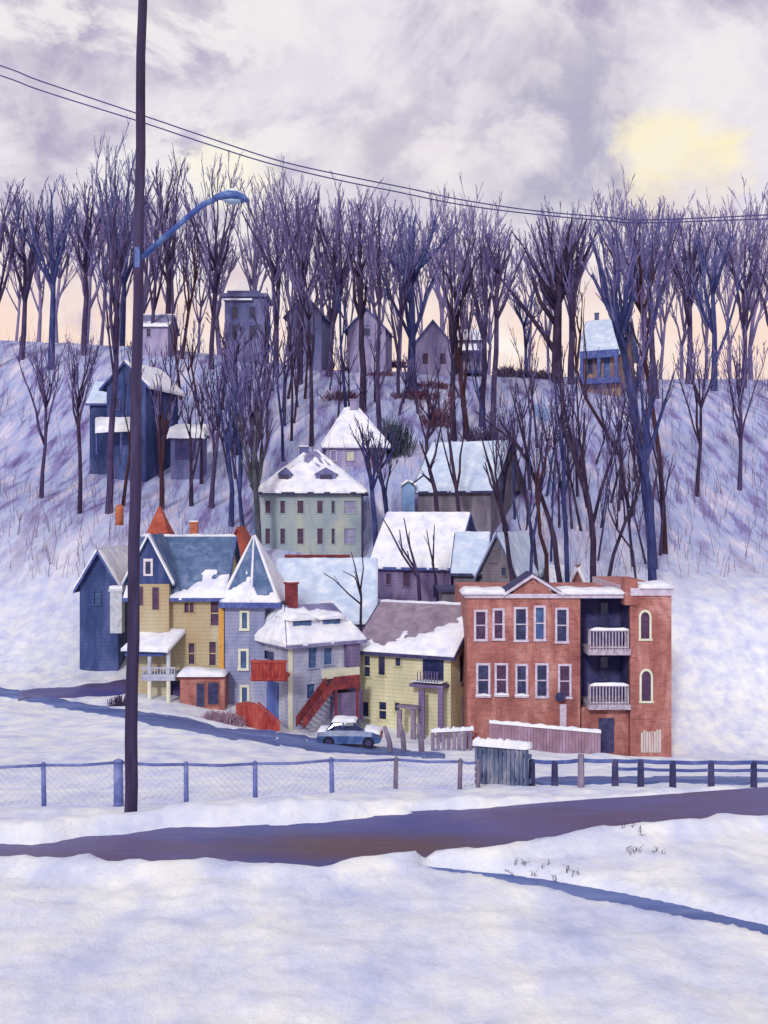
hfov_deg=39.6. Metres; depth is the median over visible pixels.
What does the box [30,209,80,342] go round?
bare tree
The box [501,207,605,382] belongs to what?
bare tree
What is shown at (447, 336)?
bare tree
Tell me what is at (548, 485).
bare tree
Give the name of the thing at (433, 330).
house
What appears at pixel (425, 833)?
road
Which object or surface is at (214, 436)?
bare tree
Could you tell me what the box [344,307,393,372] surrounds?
house
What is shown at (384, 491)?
bare tree
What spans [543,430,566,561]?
bare tree
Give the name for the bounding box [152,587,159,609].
window
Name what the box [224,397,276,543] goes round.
bare tree
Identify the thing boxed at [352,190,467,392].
bare tree
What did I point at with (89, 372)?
bare tree
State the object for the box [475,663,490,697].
window
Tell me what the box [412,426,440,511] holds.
bare tree
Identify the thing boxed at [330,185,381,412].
bare tree
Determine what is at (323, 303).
bare tree
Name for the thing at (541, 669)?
window
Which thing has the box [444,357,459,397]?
bare tree
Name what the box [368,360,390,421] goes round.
bare tree
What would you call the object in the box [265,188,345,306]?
bare tree
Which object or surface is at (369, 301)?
bare tree
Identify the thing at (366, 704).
window
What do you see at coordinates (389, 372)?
bush
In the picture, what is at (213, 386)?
bare tree
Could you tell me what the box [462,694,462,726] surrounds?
door
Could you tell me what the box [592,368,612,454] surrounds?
bare tree
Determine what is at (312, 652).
window
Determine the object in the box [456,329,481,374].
house
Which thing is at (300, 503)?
window
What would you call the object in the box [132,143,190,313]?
bare tree
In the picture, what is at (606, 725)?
door
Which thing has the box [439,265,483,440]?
bare tree
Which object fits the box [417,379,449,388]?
bush
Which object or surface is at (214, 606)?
window
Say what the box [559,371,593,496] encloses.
bare tree
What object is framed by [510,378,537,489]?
bare tree
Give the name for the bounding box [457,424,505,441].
bush
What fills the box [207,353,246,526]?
bare tree
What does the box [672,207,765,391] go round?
bare tree
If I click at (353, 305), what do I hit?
bare tree
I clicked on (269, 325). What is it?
bare tree
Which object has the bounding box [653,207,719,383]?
bare tree
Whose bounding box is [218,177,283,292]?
bare tree
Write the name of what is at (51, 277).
bare tree
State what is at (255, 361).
bare tree
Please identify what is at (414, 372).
bare tree
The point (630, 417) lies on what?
bare tree
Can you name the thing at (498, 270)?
bare tree
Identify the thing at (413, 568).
bare tree
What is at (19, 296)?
bare tree
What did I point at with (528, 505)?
bare tree
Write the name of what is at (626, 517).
bare tree
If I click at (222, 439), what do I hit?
bare tree
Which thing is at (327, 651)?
window
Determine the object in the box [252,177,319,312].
bare tree
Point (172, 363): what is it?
bare tree
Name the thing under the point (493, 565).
house
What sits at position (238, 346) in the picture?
bare tree
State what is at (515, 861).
dry weeds
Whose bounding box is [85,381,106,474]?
house
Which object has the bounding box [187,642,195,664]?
window
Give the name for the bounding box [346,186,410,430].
bare tree
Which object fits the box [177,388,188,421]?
bare tree
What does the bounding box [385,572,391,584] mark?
window
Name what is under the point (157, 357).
bare tree
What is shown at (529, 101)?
sky
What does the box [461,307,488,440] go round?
bare tree
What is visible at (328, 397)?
undergrowth
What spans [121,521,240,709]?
house
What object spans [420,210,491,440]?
bare tree
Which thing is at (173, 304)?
bare tree
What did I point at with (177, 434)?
shed
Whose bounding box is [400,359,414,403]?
bare tree
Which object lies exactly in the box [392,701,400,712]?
window
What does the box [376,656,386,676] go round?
window
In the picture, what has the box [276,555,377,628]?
long house
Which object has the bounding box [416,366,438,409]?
bare tree
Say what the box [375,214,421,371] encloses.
bare tree
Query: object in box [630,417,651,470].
bare tree
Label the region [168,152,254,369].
bare tree
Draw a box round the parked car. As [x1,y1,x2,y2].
[316,715,382,748]
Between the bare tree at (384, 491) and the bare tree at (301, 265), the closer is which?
the bare tree at (384, 491)
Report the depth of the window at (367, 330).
149.68 m
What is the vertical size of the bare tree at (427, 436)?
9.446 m
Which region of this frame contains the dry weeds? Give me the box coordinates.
[505,816,665,886]
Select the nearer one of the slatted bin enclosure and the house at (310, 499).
the slatted bin enclosure
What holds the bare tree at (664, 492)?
on the ground
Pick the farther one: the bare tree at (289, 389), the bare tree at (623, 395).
the bare tree at (289, 389)
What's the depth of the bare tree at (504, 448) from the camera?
99.15 m
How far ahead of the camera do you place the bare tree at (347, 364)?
127.69 m
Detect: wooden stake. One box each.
[383,726,392,751]
[397,717,406,751]
[416,723,424,751]
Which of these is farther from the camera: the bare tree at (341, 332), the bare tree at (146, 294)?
the bare tree at (146, 294)
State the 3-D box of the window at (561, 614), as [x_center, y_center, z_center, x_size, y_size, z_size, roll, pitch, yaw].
[10.500,6.699,62.990,0.868,2.110,0.260,0,0,0]
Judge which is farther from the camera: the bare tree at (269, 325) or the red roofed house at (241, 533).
the bare tree at (269, 325)
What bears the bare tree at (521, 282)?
on the ground
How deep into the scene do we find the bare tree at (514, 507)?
101.32 m
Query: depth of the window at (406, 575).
87.07 m
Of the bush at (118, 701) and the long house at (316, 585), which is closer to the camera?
the bush at (118, 701)
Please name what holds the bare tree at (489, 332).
on the ground
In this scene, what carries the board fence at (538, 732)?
on the ground
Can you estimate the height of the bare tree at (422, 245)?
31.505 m
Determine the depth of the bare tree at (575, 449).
103.98 m
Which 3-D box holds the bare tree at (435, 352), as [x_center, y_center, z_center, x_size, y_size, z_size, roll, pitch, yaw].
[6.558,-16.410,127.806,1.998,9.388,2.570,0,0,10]
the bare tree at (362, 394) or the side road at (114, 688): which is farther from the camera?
the bare tree at (362, 394)
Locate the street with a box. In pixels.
[0,687,444,758]
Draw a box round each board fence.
[431,725,473,750]
[467,732,477,748]
[489,720,600,753]
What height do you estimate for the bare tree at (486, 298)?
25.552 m
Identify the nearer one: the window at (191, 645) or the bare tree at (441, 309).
the window at (191, 645)
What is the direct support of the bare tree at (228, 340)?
on the ground
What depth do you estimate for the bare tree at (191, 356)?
127.09 m
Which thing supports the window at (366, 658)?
in the house at (411, 664)
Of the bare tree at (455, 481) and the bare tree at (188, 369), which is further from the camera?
the bare tree at (188, 369)
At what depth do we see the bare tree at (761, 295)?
143.97 m
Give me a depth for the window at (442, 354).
147.65 m
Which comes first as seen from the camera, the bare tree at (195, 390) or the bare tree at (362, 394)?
the bare tree at (195, 390)
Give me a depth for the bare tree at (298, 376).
123.89 m
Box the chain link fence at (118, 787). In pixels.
[0,756,479,806]
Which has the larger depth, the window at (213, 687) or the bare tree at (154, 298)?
the bare tree at (154, 298)
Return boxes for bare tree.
[0,176,48,359]
[0,178,34,301]
[0,193,61,341]
[0,215,47,340]
[1,175,79,369]
[10,336,66,497]
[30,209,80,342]
[48,203,121,342]
[57,167,113,355]
[60,328,104,513]
[70,196,125,344]
[71,115,155,513]
[86,185,155,344]
[92,157,160,345]
[107,189,186,313]
[107,335,144,505]
[130,342,167,371]
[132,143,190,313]
[132,186,176,322]
[144,209,194,313]
[148,364,178,509]
[150,353,179,377]
[154,407,164,476]
[161,346,187,416]
[166,302,187,399]
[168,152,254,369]
[170,219,236,352]
[171,198,206,358]
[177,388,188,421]
[178,405,201,505]
[179,328,233,508]
[179,334,203,408]
[183,318,204,416]
[183,383,201,423]
[191,375,208,483]
[194,360,219,427]
[195,234,248,354]
[205,311,258,454]
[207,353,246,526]
[207,365,219,415]
[212,396,235,478]
[213,370,242,457]
[214,412,237,477]
[217,323,258,525]
[217,327,293,474]
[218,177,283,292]
[218,320,241,409]
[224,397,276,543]
[233,166,315,376]
[237,324,264,402]
[237,353,255,443]
[243,377,271,485]
[249,300,279,390]
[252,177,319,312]
[254,324,279,391]
[256,333,283,438]
[257,282,284,461]
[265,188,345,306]
[266,152,348,384]
[271,207,358,318]
[271,328,297,412]
[272,295,302,406]
[274,336,294,425]
[283,299,293,440]
[285,329,302,398]
[287,316,307,422]
[289,256,325,446]
[296,309,318,398]
[299,170,395,376]
[313,228,386,358]
[322,255,354,407]
[323,324,339,390]
[323,544,365,630]
[329,350,346,417]
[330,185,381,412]
[332,217,421,323]
[336,342,358,406]
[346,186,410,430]
[349,414,392,545]
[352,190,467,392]
[352,375,372,412]
[360,422,406,513]
[365,320,393,401]
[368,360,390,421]
[374,229,416,397]
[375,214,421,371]
[382,518,421,600]
[384,182,452,335]
[393,353,412,414]
[398,187,480,331]
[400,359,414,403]
[406,347,422,413]
[411,381,463,453]
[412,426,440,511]
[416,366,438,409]
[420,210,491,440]
[424,525,438,601]
[429,338,446,408]
[429,390,471,511]
[435,172,498,328]
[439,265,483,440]
[441,319,461,396]
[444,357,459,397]
[450,209,514,426]
[453,194,521,374]
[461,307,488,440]
[464,221,528,434]
[475,379,562,581]
[478,340,491,392]
[480,431,514,580]
[485,408,511,530]
[488,404,512,439]
[490,406,525,503]
[493,405,512,531]
[498,379,527,519]
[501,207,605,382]
[501,409,532,462]
[502,242,551,370]
[505,395,538,581]
[508,320,543,447]
[509,276,548,373]
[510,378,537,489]
[511,403,557,572]
[513,483,535,529]
[520,226,561,370]
[521,342,538,448]
[531,432,554,581]
[535,390,558,504]
[538,401,560,507]
[539,187,601,339]
[539,211,598,384]
[541,336,625,581]
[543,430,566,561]
[545,366,581,581]
[545,383,566,496]
[548,387,567,519]
[549,452,572,527]
[555,396,585,530]
[558,425,575,528]
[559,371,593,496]
[560,416,585,503]
[567,285,616,454]
[567,423,591,507]
[576,422,597,468]
[581,193,688,568]
[590,195,684,553]
[591,164,651,306]
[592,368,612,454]
[594,445,612,560]
[595,190,695,398]
[595,381,615,463]
[596,391,631,527]
[602,369,625,500]
[602,396,628,510]
[605,200,677,378]
[605,470,636,577]
[606,420,631,502]
[607,431,641,575]
[611,381,638,480]
[615,430,638,566]
[616,329,676,580]
[617,321,645,441]
[622,372,639,481]
[625,466,646,563]
[630,199,694,378]
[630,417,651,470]
[631,442,639,516]
[635,377,656,464]
[651,448,674,555]
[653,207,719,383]
[659,203,713,378]
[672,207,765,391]
[673,328,720,496]
[675,187,749,376]
[691,194,765,378]
[699,175,767,379]
[710,322,767,490]
[713,216,767,387]
[741,235,767,326]
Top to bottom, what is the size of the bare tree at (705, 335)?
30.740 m
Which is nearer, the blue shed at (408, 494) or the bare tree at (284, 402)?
the blue shed at (408, 494)
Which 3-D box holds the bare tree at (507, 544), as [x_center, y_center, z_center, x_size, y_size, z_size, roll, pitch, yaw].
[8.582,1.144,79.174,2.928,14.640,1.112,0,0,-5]
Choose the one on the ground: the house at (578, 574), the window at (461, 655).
the house at (578, 574)
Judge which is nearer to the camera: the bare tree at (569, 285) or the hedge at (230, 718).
the hedge at (230, 718)
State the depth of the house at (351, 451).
112.16 m
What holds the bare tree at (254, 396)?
on the ground
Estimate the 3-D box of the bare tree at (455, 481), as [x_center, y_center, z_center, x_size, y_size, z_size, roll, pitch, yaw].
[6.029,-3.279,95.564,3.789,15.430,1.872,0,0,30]
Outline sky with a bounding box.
[0,0,767,379]
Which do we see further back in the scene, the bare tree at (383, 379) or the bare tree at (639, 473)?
the bare tree at (383, 379)
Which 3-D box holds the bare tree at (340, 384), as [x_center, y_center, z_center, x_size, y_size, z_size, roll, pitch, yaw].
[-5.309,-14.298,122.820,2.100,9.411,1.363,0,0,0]
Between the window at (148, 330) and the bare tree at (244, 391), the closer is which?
the bare tree at (244, 391)
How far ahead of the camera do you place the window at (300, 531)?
95.07 m
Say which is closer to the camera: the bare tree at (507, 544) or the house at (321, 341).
the bare tree at (507, 544)
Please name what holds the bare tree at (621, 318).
on the ground
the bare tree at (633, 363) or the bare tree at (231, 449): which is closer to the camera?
the bare tree at (231, 449)
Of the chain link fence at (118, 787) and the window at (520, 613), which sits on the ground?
the chain link fence at (118, 787)
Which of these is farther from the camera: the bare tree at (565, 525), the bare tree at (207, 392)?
the bare tree at (207, 392)
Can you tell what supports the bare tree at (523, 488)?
on the ground
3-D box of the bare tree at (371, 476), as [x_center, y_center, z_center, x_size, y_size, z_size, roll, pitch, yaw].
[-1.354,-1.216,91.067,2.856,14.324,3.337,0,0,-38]
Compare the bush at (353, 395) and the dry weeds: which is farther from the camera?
the bush at (353, 395)
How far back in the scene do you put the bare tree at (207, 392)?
114.75 m
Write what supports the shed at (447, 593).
on the ground
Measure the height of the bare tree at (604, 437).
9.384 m
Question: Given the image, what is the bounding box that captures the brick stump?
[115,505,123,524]
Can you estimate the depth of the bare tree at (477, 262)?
164.35 m
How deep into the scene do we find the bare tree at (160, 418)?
98.49 m
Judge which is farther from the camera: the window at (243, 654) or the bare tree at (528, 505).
the bare tree at (528, 505)
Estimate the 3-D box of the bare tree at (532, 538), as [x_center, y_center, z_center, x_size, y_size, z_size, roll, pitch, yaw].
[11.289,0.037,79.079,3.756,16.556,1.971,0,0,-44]
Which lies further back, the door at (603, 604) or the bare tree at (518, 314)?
the bare tree at (518, 314)
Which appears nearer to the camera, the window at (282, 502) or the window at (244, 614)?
the window at (244, 614)
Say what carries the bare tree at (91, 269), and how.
on the ground
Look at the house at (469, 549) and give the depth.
83.83 m
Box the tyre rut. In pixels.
[426,866,767,934]
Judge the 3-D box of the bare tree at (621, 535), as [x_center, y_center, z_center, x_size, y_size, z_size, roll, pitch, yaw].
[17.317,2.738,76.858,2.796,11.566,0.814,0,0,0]
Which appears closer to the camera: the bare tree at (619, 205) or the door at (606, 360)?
the door at (606, 360)
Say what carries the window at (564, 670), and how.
in the brick building
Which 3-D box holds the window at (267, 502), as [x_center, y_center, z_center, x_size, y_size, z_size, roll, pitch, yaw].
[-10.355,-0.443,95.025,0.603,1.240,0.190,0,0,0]
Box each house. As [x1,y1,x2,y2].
[73,545,127,670]
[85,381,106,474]
[95,360,184,481]
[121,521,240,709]
[142,314,179,356]
[146,506,174,533]
[219,505,284,709]
[221,291,272,363]
[233,526,250,556]
[235,580,366,730]
[258,446,368,557]
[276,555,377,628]
[283,298,329,369]
[321,399,390,466]
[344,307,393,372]
[360,599,463,742]
[369,511,475,601]
[415,319,450,375]
[415,440,526,534]
[450,531,491,584]
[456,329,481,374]
[474,530,544,581]
[549,564,564,581]
[570,563,587,581]
[576,313,637,396]
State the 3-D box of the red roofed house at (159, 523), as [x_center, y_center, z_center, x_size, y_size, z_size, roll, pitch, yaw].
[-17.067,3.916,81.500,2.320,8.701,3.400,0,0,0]
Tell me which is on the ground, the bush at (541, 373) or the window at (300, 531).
the bush at (541, 373)
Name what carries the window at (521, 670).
in the brick building
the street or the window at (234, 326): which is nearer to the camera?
the street
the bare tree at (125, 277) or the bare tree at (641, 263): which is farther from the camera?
the bare tree at (125, 277)
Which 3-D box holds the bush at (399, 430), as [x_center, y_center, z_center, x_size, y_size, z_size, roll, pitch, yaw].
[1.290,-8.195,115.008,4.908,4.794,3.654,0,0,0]
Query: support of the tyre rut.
on the ground
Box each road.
[0,787,767,866]
[18,679,125,700]
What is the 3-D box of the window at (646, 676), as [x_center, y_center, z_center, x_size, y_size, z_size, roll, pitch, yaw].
[15.393,10.198,62.640,0.866,2.020,0.220,0,0,0]
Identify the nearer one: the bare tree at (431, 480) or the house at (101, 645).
the house at (101, 645)
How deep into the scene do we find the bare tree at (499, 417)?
106.62 m
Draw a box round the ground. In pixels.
[0,340,767,1023]
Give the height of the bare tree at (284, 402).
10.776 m
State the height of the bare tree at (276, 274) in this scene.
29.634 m
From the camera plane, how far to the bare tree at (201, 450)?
107.30 m
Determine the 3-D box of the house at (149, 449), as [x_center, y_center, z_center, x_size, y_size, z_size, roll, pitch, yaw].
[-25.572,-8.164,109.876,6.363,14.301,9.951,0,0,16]
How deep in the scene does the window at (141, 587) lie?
66.40 m
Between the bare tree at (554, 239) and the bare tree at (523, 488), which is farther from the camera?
the bare tree at (554, 239)
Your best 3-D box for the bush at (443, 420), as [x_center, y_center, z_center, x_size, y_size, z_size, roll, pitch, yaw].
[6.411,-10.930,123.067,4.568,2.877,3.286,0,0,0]
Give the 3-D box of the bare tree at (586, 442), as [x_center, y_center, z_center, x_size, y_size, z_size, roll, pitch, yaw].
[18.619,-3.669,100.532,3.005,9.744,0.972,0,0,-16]
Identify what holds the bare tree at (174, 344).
on the ground
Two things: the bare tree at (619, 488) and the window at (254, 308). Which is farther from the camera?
the window at (254, 308)
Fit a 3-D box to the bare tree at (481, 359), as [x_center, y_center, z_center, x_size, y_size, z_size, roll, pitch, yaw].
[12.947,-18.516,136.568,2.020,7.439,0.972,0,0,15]
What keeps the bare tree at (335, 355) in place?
on the ground
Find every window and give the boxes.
[92,590,101,605]
[116,397,120,410]
[140,586,143,605]
[143,559,152,575]
[145,328,151,337]
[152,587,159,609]
[183,602,194,613]
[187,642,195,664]
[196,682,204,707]
[207,681,219,704]
[208,641,216,666]
[209,602,219,626]
[232,307,238,318]
[232,325,238,337]
[237,649,248,670]
[239,610,249,630]
[240,685,249,701]
[249,307,255,318]
[249,325,255,337]
[262,649,274,659]
[264,500,270,513]
[265,528,270,544]
[279,500,285,513]
[279,528,285,544]
[296,500,304,513]
[296,528,304,544]
[305,682,315,700]
[307,647,318,669]
[316,500,323,513]
[316,528,323,544]
[322,646,333,665]
[330,450,336,460]
[330,500,335,513]
[330,528,335,544]
[343,500,355,513]
[343,528,355,544]
[345,450,354,461]
[362,655,371,677]
[363,700,369,719]
[364,325,369,335]
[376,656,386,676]
[377,700,387,720]
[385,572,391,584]
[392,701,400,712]
[393,657,401,667]
[402,571,410,587]
[422,353,427,364]
[440,353,445,364]
[459,654,462,683]
[473,610,487,640]
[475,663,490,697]
[489,550,496,562]
[492,608,504,640]
[494,663,508,696]
[500,565,506,576]
[513,607,528,641]
[514,664,528,697]
[533,605,546,640]
[535,663,549,697]
[554,608,569,643]
[558,664,571,698]
[587,359,592,372]
[638,610,652,640]
[639,669,653,702]
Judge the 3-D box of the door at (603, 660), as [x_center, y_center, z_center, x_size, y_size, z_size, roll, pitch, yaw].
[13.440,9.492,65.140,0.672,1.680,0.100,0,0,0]
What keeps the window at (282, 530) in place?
in the house at (310, 499)
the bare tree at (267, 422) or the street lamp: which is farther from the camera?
the bare tree at (267, 422)
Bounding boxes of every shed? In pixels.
[167,423,209,479]
[400,479,415,511]
[435,585,454,601]
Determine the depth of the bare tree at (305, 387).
133.30 m
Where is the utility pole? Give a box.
[124,0,146,812]
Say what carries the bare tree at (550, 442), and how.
on the ground
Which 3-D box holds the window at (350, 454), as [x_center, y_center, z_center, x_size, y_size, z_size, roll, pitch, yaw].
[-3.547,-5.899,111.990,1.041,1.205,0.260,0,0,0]
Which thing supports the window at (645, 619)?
in the brick building
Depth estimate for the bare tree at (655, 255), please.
137.30 m
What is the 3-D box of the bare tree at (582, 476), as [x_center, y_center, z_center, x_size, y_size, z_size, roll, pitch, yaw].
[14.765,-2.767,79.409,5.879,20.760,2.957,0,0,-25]
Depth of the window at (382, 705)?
66.81 m
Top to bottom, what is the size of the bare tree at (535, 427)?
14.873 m
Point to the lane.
(719, 780)
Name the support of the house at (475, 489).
on the ground
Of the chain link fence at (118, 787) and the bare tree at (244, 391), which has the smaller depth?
the chain link fence at (118, 787)
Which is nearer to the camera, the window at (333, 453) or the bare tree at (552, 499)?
the bare tree at (552, 499)
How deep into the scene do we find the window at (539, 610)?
63.07 m
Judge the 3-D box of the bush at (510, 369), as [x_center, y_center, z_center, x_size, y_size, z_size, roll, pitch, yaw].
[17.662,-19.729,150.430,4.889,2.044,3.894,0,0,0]
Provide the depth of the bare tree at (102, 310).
165.19 m
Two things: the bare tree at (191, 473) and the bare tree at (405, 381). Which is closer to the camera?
the bare tree at (191, 473)
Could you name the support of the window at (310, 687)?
in the house at (307, 669)
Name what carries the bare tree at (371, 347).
on the ground
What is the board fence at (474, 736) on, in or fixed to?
on the ground
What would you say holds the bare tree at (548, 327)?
on the ground
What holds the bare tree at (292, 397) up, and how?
on the ground
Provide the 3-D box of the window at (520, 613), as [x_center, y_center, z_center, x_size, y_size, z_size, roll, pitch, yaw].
[8.085,6.636,62.990,0.910,2.068,0.260,0,0,0]
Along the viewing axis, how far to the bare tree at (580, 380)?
116.71 m
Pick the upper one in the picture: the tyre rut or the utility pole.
the utility pole
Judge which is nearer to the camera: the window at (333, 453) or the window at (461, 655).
the window at (461, 655)
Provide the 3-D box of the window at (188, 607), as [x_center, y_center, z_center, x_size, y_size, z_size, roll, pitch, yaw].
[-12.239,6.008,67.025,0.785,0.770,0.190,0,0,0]
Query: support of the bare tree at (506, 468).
on the ground
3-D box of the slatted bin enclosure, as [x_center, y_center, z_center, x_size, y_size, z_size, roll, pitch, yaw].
[2.754,6.278,24.920,0.260,2.100,1.636,0,0,-43]
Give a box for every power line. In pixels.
[0,65,767,220]
[0,75,767,222]
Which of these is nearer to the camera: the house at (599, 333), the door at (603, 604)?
the door at (603, 604)
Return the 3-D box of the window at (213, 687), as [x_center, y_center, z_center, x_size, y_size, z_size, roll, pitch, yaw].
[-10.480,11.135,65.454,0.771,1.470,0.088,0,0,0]
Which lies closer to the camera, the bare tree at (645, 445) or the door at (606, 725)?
the door at (606, 725)
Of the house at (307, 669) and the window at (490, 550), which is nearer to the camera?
the house at (307, 669)
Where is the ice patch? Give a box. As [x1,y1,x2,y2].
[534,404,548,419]
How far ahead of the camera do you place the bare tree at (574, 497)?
98.12 m
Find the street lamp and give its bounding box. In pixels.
[135,188,248,266]
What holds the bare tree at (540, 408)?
on the ground
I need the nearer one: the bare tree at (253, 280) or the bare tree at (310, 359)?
the bare tree at (310, 359)
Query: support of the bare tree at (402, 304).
on the ground
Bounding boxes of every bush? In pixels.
[107,693,124,706]
[318,390,358,400]
[367,369,395,376]
[381,413,418,456]
[388,387,442,399]
[392,359,406,368]
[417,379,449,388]
[421,407,458,428]
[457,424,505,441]
[491,364,523,377]
[525,368,550,379]
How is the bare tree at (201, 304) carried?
on the ground
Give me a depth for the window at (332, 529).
95.07 m
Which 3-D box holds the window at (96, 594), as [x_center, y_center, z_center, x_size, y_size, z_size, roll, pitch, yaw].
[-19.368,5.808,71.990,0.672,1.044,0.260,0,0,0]
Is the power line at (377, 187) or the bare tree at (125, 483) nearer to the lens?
the power line at (377, 187)
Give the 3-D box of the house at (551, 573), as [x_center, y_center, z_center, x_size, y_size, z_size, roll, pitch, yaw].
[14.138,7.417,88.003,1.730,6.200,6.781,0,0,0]
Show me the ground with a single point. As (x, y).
(382, 938)
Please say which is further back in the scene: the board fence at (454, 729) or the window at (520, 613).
the window at (520, 613)
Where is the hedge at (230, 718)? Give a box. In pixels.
[196,709,246,727]
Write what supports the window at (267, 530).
in the house at (310, 499)
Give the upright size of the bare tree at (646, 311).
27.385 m
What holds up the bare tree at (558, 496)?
on the ground
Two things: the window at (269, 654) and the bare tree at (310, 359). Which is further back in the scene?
the bare tree at (310, 359)
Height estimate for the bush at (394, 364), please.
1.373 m
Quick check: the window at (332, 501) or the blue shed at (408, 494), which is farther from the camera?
the blue shed at (408, 494)
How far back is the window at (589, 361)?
139.59 m
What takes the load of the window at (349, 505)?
in the house at (310, 499)
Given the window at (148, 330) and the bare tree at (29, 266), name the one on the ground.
the bare tree at (29, 266)
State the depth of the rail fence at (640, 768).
23.97 m
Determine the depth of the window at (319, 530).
95.07 m
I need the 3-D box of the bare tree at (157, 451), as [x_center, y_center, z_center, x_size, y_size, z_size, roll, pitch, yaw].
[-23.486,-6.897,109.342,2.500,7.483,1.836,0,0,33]
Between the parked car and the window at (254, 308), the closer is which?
the parked car
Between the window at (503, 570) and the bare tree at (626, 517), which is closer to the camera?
the bare tree at (626, 517)
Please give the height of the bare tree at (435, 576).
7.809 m
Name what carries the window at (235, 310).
in the tower house at (238, 304)
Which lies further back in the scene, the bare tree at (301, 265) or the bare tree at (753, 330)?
the bare tree at (753, 330)
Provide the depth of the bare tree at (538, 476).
77.67 m
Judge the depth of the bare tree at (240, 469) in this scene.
97.33 m
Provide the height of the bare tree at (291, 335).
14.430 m
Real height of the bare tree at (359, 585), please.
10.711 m
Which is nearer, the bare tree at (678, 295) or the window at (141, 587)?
the window at (141, 587)
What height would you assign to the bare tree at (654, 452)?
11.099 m
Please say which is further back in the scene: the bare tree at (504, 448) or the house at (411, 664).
the bare tree at (504, 448)
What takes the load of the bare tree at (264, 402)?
on the ground
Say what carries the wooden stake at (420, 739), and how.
on the ground
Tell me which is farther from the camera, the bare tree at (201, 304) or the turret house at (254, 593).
the bare tree at (201, 304)
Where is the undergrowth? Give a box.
[0,321,767,600]
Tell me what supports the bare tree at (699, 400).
on the ground
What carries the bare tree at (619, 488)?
on the ground
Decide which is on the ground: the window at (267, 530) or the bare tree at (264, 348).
the bare tree at (264, 348)
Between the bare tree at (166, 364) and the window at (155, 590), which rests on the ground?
the bare tree at (166, 364)
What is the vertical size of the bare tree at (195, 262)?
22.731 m
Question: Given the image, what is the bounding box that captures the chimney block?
[108,585,124,632]
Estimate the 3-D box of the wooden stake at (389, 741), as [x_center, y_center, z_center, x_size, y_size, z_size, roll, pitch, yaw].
[0.231,11.032,50.000,0.577,2.031,0.260,0,0,0]
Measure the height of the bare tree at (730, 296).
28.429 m
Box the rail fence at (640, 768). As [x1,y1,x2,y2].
[529,754,767,787]
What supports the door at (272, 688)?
in the house at (307, 669)
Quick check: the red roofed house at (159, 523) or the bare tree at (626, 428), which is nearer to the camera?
the red roofed house at (159, 523)
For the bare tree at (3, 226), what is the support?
on the ground
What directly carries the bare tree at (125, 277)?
on the ground
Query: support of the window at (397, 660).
in the house at (411, 664)
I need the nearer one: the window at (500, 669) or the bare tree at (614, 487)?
the window at (500, 669)
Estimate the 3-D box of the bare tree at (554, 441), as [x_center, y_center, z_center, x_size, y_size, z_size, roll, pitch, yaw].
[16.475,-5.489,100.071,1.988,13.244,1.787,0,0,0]
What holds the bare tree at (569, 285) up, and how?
on the ground
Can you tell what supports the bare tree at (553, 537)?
on the ground
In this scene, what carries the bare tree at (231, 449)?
on the ground
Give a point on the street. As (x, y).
(268, 736)
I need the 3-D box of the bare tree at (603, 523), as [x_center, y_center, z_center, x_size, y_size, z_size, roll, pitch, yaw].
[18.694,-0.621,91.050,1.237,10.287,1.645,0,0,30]
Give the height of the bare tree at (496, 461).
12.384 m
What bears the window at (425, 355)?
in the house at (433, 330)
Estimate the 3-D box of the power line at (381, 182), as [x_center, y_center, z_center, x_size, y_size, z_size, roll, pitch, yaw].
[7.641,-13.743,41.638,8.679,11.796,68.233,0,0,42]
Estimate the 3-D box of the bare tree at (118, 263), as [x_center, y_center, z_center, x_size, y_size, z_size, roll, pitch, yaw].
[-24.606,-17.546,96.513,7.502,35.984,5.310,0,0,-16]
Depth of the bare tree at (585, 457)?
103.43 m
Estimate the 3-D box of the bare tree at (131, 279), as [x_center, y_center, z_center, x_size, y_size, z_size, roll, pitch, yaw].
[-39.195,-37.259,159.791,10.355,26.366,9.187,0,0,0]
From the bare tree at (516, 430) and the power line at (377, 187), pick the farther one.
the bare tree at (516, 430)
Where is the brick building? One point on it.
(595, 653)
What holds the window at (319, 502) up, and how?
in the house at (310, 499)
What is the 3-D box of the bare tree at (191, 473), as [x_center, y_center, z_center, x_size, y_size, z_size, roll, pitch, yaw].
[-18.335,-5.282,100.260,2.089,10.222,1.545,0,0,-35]
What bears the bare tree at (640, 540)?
on the ground
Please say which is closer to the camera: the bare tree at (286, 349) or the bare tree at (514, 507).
the bare tree at (514, 507)
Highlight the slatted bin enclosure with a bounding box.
[472,736,532,785]
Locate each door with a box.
[266,681,278,718]
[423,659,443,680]
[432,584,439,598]
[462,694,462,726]
[598,599,609,627]
[598,655,609,680]
[599,718,613,752]
[604,357,609,376]
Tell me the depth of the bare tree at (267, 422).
119.57 m
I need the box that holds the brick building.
[455,571,674,756]
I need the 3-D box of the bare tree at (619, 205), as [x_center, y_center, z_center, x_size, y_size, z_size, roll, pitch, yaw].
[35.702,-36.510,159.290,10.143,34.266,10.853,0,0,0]
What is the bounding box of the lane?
[535,776,767,785]
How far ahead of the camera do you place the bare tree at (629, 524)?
89.08 m
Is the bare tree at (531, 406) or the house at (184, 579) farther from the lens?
the bare tree at (531, 406)
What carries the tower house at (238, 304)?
on the ground

